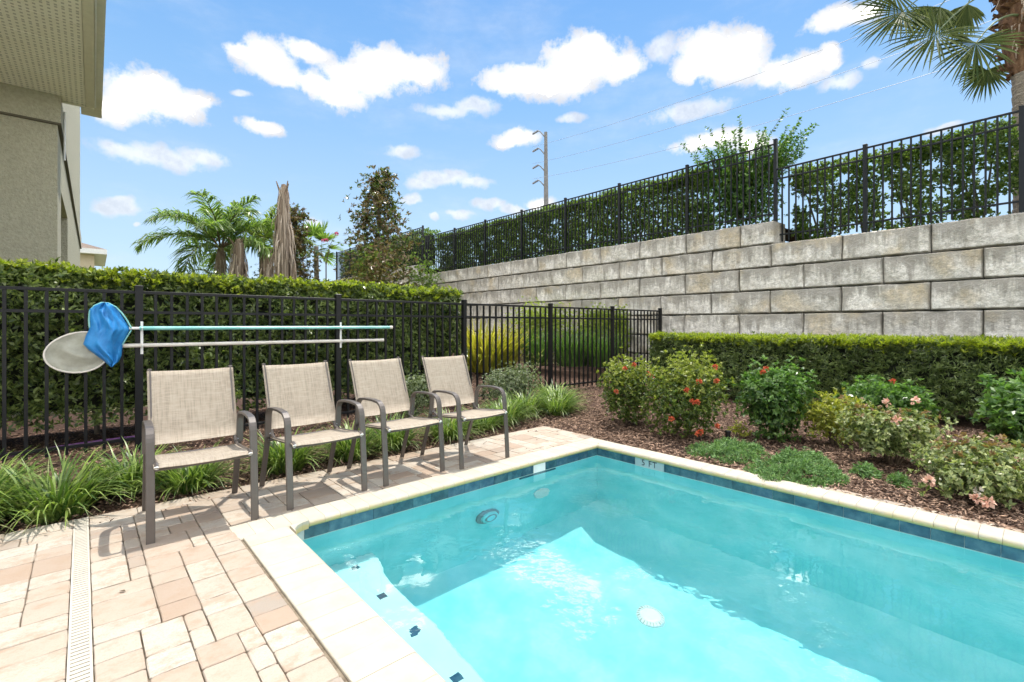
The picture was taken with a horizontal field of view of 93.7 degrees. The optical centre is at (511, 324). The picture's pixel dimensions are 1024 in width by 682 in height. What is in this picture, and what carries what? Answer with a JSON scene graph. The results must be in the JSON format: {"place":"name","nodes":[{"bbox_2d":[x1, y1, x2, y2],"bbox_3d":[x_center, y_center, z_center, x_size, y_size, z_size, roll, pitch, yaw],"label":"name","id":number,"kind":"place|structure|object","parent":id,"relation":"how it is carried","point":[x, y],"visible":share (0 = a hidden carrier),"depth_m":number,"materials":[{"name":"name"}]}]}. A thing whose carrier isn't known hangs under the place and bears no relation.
{"place":"outdoors","nodes":[
{"label":"outdoors","id":0,"kind":"place"},
{"bbox_2d":[0,426,596,681],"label":"patio","id":1,"kind":"structure","parent":0,"point":[202,598],"depth_m":2.18,"materials":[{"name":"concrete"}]},
{"bbox_2d":[66,517,92,681],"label":"channel drain","id":2,"kind":"object","parent":1,"relation":"in","point":[80,661],"visible":1,"depth_m":2.01,"materials":[{"name":"beige plastic"}]},
{"bbox_2d":[142,365,258,544],"bbox_3d":[-1.992,0.744,3.047,0.557,0.917,0.679,0,0,-40],"label":"patio chair","id":3,"kind":"object","parent":1,"relation":"on","point":[189,405],"visible":1,"depth_m":3.14,"materials":[{"name":"beige fabric"}]},
{"bbox_2d":[259,360,367,510],"bbox_3d":[-1.475,0.744,3.530,0.557,0.917,0.679,0,0,-43],"label":"patio chair","id":4,"kind":"object","parent":1,"relation":"on","point":[299,394],"visible":1,"depth_m":3.61,"materials":[{"name":"beige fabric"}]},
{"bbox_2d":[347,356,444,486],"bbox_3d":[-0.979,0.744,3.989,0.557,0.917,0.679,0,0,-44],"label":"patio chair","id":5,"kind":"object","parent":1,"relation":"on","point":[380,387],"visible":0.94,"depth_m":4.07,"materials":[{"name":"beige fabric"}]},
{"bbox_2d":[420,354,509,469],"bbox_3d":[-0.449,0.744,4.413,0.557,0.917,0.679,0,0,-43],"label":"patio chair","id":6,"kind":"object","parent":1,"relation":"on","point":[448,380],"visible":0.96,"depth_m":4.49,"materials":[{"name":"beige fabric"}]},
{"bbox_2d":[0,352,1023,534],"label":"mulch bed","id":7,"kind":"object","parent":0,"point":[962,423],"visible":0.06,"depth_m":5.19,"materials":[{"name":"brown wood"}]},
{"bbox_2d":[0,447,71,507],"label":"liriope clump","id":8,"kind":"object","parent":7,"relation":"on","point":[24,469],"visible":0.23,"depth_m":3.36,"materials":[{"name":"green plant"}]},
{"bbox_2d":[0,447,78,532],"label":"liriope clump","id":9,"kind":"object","parent":7,"relation":"on","point":[3,493],"visible":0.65,"depth_m":2.99,"materials":[{"name":"green plant"}]},
{"bbox_2d":[0,435,134,457],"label":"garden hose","id":10,"kind":"object","parent":7,"relation":"on","point":[88,442],"visible":0.19,"depth_m":4.94,"materials":[{"name":"rubber"}]},
{"bbox_2d":[0,441,141,534],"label":"liriope clump","id":11,"kind":"object","parent":7,"relation":"on","point":[45,508],"visible":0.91,"depth_m":3.05,"materials":[{"name":"green plant"}]},
{"bbox_2d":[62,437,195,504],"bbox_3d":[-2.795,1.035,3.504,0.943,0.390,0.937,0,0,-24],"label":"liriope clump","id":12,"kind":"object","parent":7,"relation":"on","point":[131,476],"visible":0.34,"depth_m":3.45,"materials":[{"name":"green plant"}]},
{"bbox_2d":[112,439,249,500],"bbox_3d":[-2.417,1.062,3.626,0.893,0.336,0.888,0,0,-25],"label":"liriope clump","id":13,"kind":"object","parent":7,"relation":"on","point":[187,480],"visible":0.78,"depth_m":3.49,"materials":[{"name":"green plant"}]},
{"bbox_2d":[0,257,469,434],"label":"clipped hedge","id":14,"kind":"object","parent":7,"relation":"on","point":[25,273],"visible":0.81,"depth_m":5.48,"materials":[{"name":"green plant"}]},
{"bbox_2d":[232,426,340,478],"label":"liriope clump","id":15,"kind":"object","parent":7,"relation":"on","point":[276,461],"visible":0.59,"depth_m":3.96,"materials":[{"name":"green plant"}]},
{"bbox_2d":[0,285,661,463],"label":"pool fence","id":16,"kind":"object","parent":7,"relation":"on","point":[138,292],"visible":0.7,"depth_m":5.87,"materials":[{"name":"black metal"}]},
{"bbox_2d":[140,321,142,353],"bbox_3d":[-3.618,0.125,4.694,0.022,0.320,0.060,0,0,-42],"label":"pole hook","id":17,"kind":"object","parent":16,"relation":"attached to","point":[141,338],"visible":1,"depth_m":4.71,"materials":[{"name":"white plastic"}]},
{"bbox_2d":[43,331,383,373],"bbox_3d":[-2.934,0.250,5.330,3.262,0.387,0.049,0,0,-42],"label":"skimmer net","id":18,"kind":"object","parent":17,"relation":"hanging from","point":[69,353],"visible":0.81,"depth_m":4.42,"materials":[{"name":"grey"}]},
{"bbox_2d":[83,302,392,366],"bbox_3d":[-2.741,0.089,5.402,3.110,0.610,0.149,0,0,-42],"label":"leaf net","id":19,"kind":"object","parent":16,"relation":"hanging from","point":[106,335],"visible":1,"depth_m":4.50,"materials":[{"name":"blue fabric"}]},
{"bbox_2d":[340,322,342,347],"bbox_3d":[-2.137,0.125,6.018,0.022,0.320,0.060,0,0,-42],"label":"pole hook","id":20,"kind":"object","parent":16,"relation":"attached to","point":[341,335],"visible":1,"depth_m":6.03,"materials":[{"name":"white plastic"}]},
{"bbox_2d":[307,417,398,467],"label":"liriope clump","id":21,"kind":"object","parent":7,"relation":"on","point":[344,451],"visible":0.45,"depth_m":4.32,"materials":[{"name":"green plant"}]},
{"bbox_2d":[336,216,402,299],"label":"olive bush","id":22,"kind":"object","parent":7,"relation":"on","point":[371,277],"visible":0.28,"depth_m":15.88,"materials":[{"name":"green plant"}]},
{"bbox_2d":[347,405,432,451],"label":"liriope clump","id":23,"kind":"object","parent":7,"relation":"on","point":[398,436],"visible":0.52,"depth_m":4.67,"materials":[{"name":"green plant"}]},
{"bbox_2d":[390,370,429,418],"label":"dwarf shrub","id":24,"kind":"object","parent":7,"relation":"on","point":[419,385],"visible":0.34,"depth_m":6.05,"materials":[{"name":"green plant"}]},
{"bbox_2d":[413,406,487,441],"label":"liriope clump","id":25,"kind":"object","parent":7,"relation":"on","point":[450,430],"visible":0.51,"depth_m":5.06,"materials":[{"name":"green plant"}]},
{"bbox_2d":[455,404,515,431],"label":"liriope clump","id":26,"kind":"object","parent":7,"relation":"on","point":[491,424],"visible":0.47,"depth_m":5.48,"materials":[{"name":"green plant"}]},
{"bbox_2d":[454,313,528,372],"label":"golden plant","id":27,"kind":"object","parent":7,"relation":"on","point":[480,353],"visible":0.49,"depth_m":10.21,"materials":[{"name":"yellow plant"}]},
{"bbox_2d":[472,320,533,367],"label":"golden plant","id":28,"kind":"object","parent":7,"relation":"on","point":[516,355],"visible":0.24,"depth_m":10.97,"materials":[{"name":"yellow plant"}]},
{"bbox_2d":[478,390,538,428],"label":"liriope clump","id":29,"kind":"object","parent":7,"relation":"on","point":[517,412],"visible":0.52,"depth_m":5.95,"materials":[{"name":"green plant"}]},
{"bbox_2d":[478,360,542,405],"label":"dwarf shrub","id":30,"kind":"object","parent":7,"relation":"on","point":[513,378],"visible":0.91,"depth_m":7.14,"materials":[{"name":"green plant"}]},
{"bbox_2d":[492,384,550,418],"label":"liriope clump","id":31,"kind":"object","parent":7,"relation":"on","point":[535,408],"visible":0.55,"depth_m":6.38,"materials":[{"name":"green plant"}]},
{"bbox_2d":[516,324,562,365],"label":"strap plant","id":32,"kind":"object","parent":7,"relation":"on","point":[537,351],"visible":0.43,"depth_m":11.13,"materials":[{"name":"green plant"}]},
{"bbox_2d":[499,296,586,353],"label":"lime shrub","id":33,"kind":"object","parent":7,"relation":"on","point":[537,321],"visible":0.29,"depth_m":13.01,"materials":[{"name":"green plant"}]},
{"bbox_2d":[525,382,575,397],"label":"liriope clump","id":34,"kind":"object","parent":7,"relation":"on","point":[548,387],"visible":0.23,"depth_m":7.52,"materials":[{"name":"green plant"}]},
{"bbox_2d":[527,385,585,416],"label":"liriope clump","id":35,"kind":"object","parent":7,"relation":"on","point":[559,408],"visible":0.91,"depth_m":6.48,"materials":[{"name":"green plant"}]},
{"bbox_2d":[532,382,593,407],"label":"liriope clump","id":36,"kind":"object","parent":7,"relation":"on","point":[561,391],"visible":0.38,"depth_m":7.03,"materials":[{"name":"green plant"}]},
{"bbox_2d":[542,323,605,366],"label":"strap plant","id":37,"kind":"object","parent":7,"relation":"on","point":[572,352],"visible":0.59,"depth_m":10.89,"materials":[{"name":"green plant"}]},
{"bbox_2d":[575,298,624,349],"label":"lime shrub","id":38,"kind":"object","parent":7,"relation":"on","point":[598,320],"visible":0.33,"depth_m":12.30,"materials":[{"name":"green plant"}]},
{"bbox_2d":[575,324,625,367],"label":"strap plant","id":39,"kind":"object","parent":7,"relation":"on","point":[602,353],"visible":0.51,"depth_m":10.76,"materials":[{"name":"green plant"}]},
{"bbox_2d":[606,304,629,360],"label":"lime shrub","id":40,"kind":"object","parent":7,"relation":"on","point":[623,307],"visible":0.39,"depth_m":11.53,"materials":[{"name":"green plant"}]},
{"bbox_2d":[597,347,661,424],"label":"flowering shrub","id":41,"kind":"object","parent":7,"relation":"on","point":[626,381],"visible":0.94,"depth_m":5.79,"materials":[{"name":"green plant"}]},
{"bbox_2d":[639,342,735,438],"bbox_3d":[1.927,0.736,5.189,1.036,1.092,0.946,0,0,0],"label":"flowering shrub","id":42,"kind":"object","parent":7,"relation":"on","point":[688,396],"visible":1,"depth_m":5.10,"materials":[{"name":"green plant"}]},
{"bbox_2d":[684,435,769,465],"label":"ground cover","id":43,"kind":"object","parent":7,"relation":"on","point":[731,447],"visible":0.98,"depth_m":4.45,"materials":[{"name":"green plant"}]},
{"bbox_2d":[725,430,730,438],"bbox_3d":[2.260,1.192,5.026,0.048,0.175,0.048,0,0,0],"label":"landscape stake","id":44,"kind":"object","parent":7,"relation":"on","point":[727,433],"visible":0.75,"depth_m":5.01,"materials":[{"name":"black plastic"}]},
{"bbox_2d":[727,420,751,438],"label":"shrub","id":45,"kind":"object","parent":7,"relation":"on","point":[736,430],"visible":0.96,"depth_m":5.14,"materials":[{"name":"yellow plant"}]},
{"bbox_2d":[726,354,822,442],"bbox_3d":[2.820,0.793,5.167,1.022,0.978,0.808,0,0,-31],"label":"green shrub","id":46,"kind":"object","parent":7,"relation":"on","point":[772,397],"visible":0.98,"depth_m":4.99,"materials":[{"name":"green plant"}]},
{"bbox_2d":[742,445,850,488],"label":"ground cover","id":47,"kind":"object","parent":7,"relation":"on","point":[814,463],"visible":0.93,"depth_m":3.79,"materials":[{"name":"green plant"}]},
{"bbox_2d":[647,329,1023,425],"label":"hedge","id":48,"kind":"object","parent":7,"relation":"on","point":[948,369],"visible":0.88,"depth_m":6.55,"materials":[{"name":"green plant"}]},
{"bbox_2d":[795,387,876,444],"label":"yellow shrub","id":49,"kind":"object","parent":7,"relation":"on","point":[824,418],"visible":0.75,"depth_m":4.84,"materials":[{"name":"green plant"}]},
{"bbox_2d":[848,461,883,481],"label":"ground cover","id":50,"kind":"object","parent":7,"relation":"on","point":[865,469],"visible":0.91,"depth_m":3.85,"materials":[{"name":"green plant"}]},
{"bbox_2d":[833,374,949,436],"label":"green shrub","id":51,"kind":"object","parent":7,"relation":"on","point":[876,392],"visible":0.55,"depth_m":5.08,"materials":[{"name":"green plant"}]},
{"bbox_2d":[831,394,957,465],"bbox_3d":[3.374,0.946,4.212,0.945,0.680,0.720,0,0,0],"label":"rose bush","id":52,"kind":"object","parent":7,"relation":"on","point":[883,435],"visible":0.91,"depth_m":4.11,"materials":[{"name":"green plant"}]},
{"bbox_2d":[885,470,917,489],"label":"ground cover","id":53,"kind":"object","parent":7,"relation":"on","point":[899,478],"visible":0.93,"depth_m":3.65,"materials":[{"name":"green plant"}]},
{"bbox_2d":[905,432,1023,509],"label":"rose bush","id":54,"kind":"object","parent":7,"relation":"on","point":[980,470],"visible":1,"depth_m":3.29,"materials":[{"name":"green plant"}]},
{"bbox_2d":[968,367,1023,451],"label":"green shrub","id":55,"kind":"object","parent":7,"relation":"on","point":[1004,413],"visible":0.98,"depth_m":4.50,"materials":[{"name":"green plant"}]},
{"bbox_2d":[80,0,1012,282],"label":"sky","id":56,"kind":"structure","parent":0,"point":[232,100],"materials":[{"name":"blue"}]},
{"bbox_2d":[430,228,796,272],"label":"terrace","id":57,"kind":"structure","parent":0,"point":[792,239],"depth_m":10.88,"materials":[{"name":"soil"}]},
{"bbox_2d":[347,227,441,277],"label":"terrace hedge","id":58,"kind":"object","parent":57,"relation":"on","point":[427,232],"visible":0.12,"depth_m":20.91,"materials":[{"name":"green plant"}]},
{"bbox_2d":[532,130,548,254],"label":"utility pole","id":59,"kind":"object","parent":57,"relation":"on","point":[545,169],"visible":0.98,"depth_m":59.82,"materials":[{"name":"metal"}]},
{"bbox_2d":[534,0,948,146],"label":"power line","id":60,"kind":"object","parent":59,"relation":"attached to","point":[734,82],"visible":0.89,"depth_m":38.69,"materials":[{"name":"black metal"}]},
{"bbox_2d":[533,18,996,163],"bbox_3d":[23.350,-18.650,32.000,0.032,3.032,69.764,0,0,-37],"label":"power line","id":61,"kind":"object","parent":59,"relation":"attached to","point":[758,100],"visible":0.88,"depth_m":37.22,"materials":[{"name":"black metal"}]},
{"bbox_2d":[535,51,1000,178],"bbox_3d":[23.350,-16.750,32.000,0.032,3.032,69.764,0,0,-37],"label":"power line","id":62,"kind":"object","parent":59,"relation":"attached to","point":[774,120],"visible":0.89,"depth_m":35.47,"materials":[{"name":"black metal"}]},
{"bbox_2d":[437,167,712,271],"bbox_3d":[0.912,-2.840,15.572,1.211,1.880,11.399,0,0,-41],"label":"terrace hedge","id":63,"kind":"object","parent":57,"relation":"on","point":[651,209],"visible":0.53,"depth_m":13.40,"materials":[{"name":"green plant"}]},
{"bbox_2d":[680,108,819,229],"bbox_3d":[5.254,-3.163,10.663,2.023,2.590,2.739,0,0,-41],"label":"spray bush","id":64,"kind":"object","parent":57,"relation":"on","point":[785,156],"visible":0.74,"depth_m":10.42,"materials":[{"name":"green plant"}]},
{"bbox_2d":[790,115,1018,240],"bbox_3d":[7.920,-2.359,7.077,1.122,1.796,7.032,0,0,-38],"label":"terrace hedge","id":65,"kind":"object","parent":57,"relation":"on","point":[991,159],"visible":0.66,"depth_m":8.17,"materials":[{"name":"green plant"}]},
{"bbox_2d":[842,0,1023,213],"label":"sabal palm","id":66,"kind":"object","parent":57,"relation":"on","point":[956,24],"visible":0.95,"depth_m":8.30,"materials":[{"name":"green plant"}]},
{"bbox_2d":[302,455,1023,681],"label":"pool water","id":67,"kind":"structure","parent":0,"point":[596,568],"depth_m":2.42,"materials":[{"name":"teal liquid"}]},
{"label":"ground","id":68,"kind":"structure","parent":0,"visible":0},
{"bbox_2d":[0,0,105,419],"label":"stucco house","id":69,"kind":"structure","parent":68,"relation":"on","point":[51,65],"depth_m":6.24,"materials":[{"name":"beige paint"}]},
{"bbox_2d":[80,243,106,268],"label":"beige house","id":70,"kind":"structure","parent":68,"relation":"on","point":[92,256],"depth_m":29.79,"materials":[{"name":"paint"}]},
{"bbox_2d":[129,188,274,274],"bbox_3d":[-13.387,-2.386,21.813,5.886,7.173,6.020,0,0,0],"label":"palm tree","id":71,"kind":"object","parent":68,"relation":"on","point":[226,229],"visible":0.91,"depth_m":21.13,"materials":[{"name":"green plant"}]},
{"bbox_2d":[189,269,218,275],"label":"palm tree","id":72,"kind":"object","parent":68,"relation":"on","point":[211,273],"visible":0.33,"depth_m":20.82,"materials":[{"name":"green plant"}]},
{"bbox_2d":[195,257,227,277],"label":"green bush","id":73,"kind":"object","parent":68,"relation":"on","point":[203,267],"visible":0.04,"depth_m":23.93,"materials":[{"name":"green plant"}]},
{"bbox_2d":[225,237,248,277],"bbox_3d":[-11.986,-1.342,20.963,1.392,5.084,1.270,0,0,0],"label":"dead palm","id":74,"kind":"object","parent":68,"relation":"on","point":[238,263],"visible":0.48,"depth_m":20.80,"materials":[{"name":"brown plant"}]},
{"bbox_2d":[210,200,313,270],"bbox_3d":[-12.765,-2.602,24.766,4.903,7.604,5.280,0,0,-32],"label":"palm tree","id":75,"kind":"object","parent":68,"relation":"on","point":[268,235],"visible":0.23,"depth_m":24.24,"materials":[{"name":"green plant"}]},
{"bbox_2d":[258,245,272,278],"bbox_3d":[-11.015,-1.181,21.508,1.061,4.762,0.947,0,0,42],"label":"dead palm","id":76,"kind":"object","parent":68,"relation":"on","point":[264,268],"visible":0.2,"depth_m":21.31,"materials":[{"name":"brown plant"}]},
{"bbox_2d":[268,181,298,279],"bbox_3d":[-9.563,-2.406,20.038,1.141,7.211,1.108,0,0,-36],"label":"dead palm","id":77,"kind":"object","parent":68,"relation":"on","point":[283,257],"visible":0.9,"depth_m":19.78,"materials":[{"name":"brown plant"}]},
{"bbox_2d":[255,202,323,280],"bbox_3d":[-11.176,-2.534,24.720,3.596,7.670,3.642,0,0,0],"label":"magnolia tree","id":78,"kind":"object","parent":68,"relation":"on","point":[296,219],"visible":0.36,"depth_m":24.95,"materials":[{"name":"green plant"}]},
{"bbox_2d":[297,221,345,278],"bbox_3d":[-10.971,-2.369,27.038,3.308,7.139,3.297,0,0,0],"label":"palm tree","id":79,"kind":"object","parent":68,"relation":"on","point":[317,231],"visible":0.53,"depth_m":26.63,"materials":[{"name":"green plant"}]},
{"bbox_2d":[321,232,353,278],"bbox_3d":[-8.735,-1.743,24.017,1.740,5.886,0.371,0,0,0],"label":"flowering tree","id":80,"kind":"object","parent":68,"relation":"on","point":[324,240],"visible":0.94,"depth_m":23.99,"materials":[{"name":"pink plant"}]},
{"bbox_2d":[333,165,428,288],"bbox_3d":[-4.646,-2.180,16.733,3.372,6.962,4.511,0,0,0],"label":"magnolia tree","id":81,"kind":"object","parent":68,"relation":"on","point":[379,201],"visible":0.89,"depth_m":16.77,"materials":[{"name":"green plant"}]},
{"bbox_2d":[405,243,443,288],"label":"green bush","id":82,"kind":"object","parent":68,"relation":"on","point":[417,278],"visible":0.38,"depth_m":17.95,"materials":[{"name":"green plant"}]},
{"bbox_2d":[334,212,1023,370],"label":"retaining wall","id":83,"kind":"structure","parent":68,"relation":"on","point":[965,277],"depth_m":9.16,"materials":[{"name":"grey concrete"}]},
{"bbox_2d":[336,105,1023,279],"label":"fence","id":84,"kind":"object","parent":83,"relation":"on","point":[865,222],"depth_m":10.21,"materials":[{"name":"black metal"}]},
{"label":"concrete deck","id":85,"kind":"structure","parent":0,"visible":0},
{"bbox_2d":[229,438,1023,681],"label":"swimming pool","id":86,"kind":"structure","parent":85,"relation":"in","point":[359,638],"depth_m":2.96,"materials":[{"name":"teal paint"}]}
]}

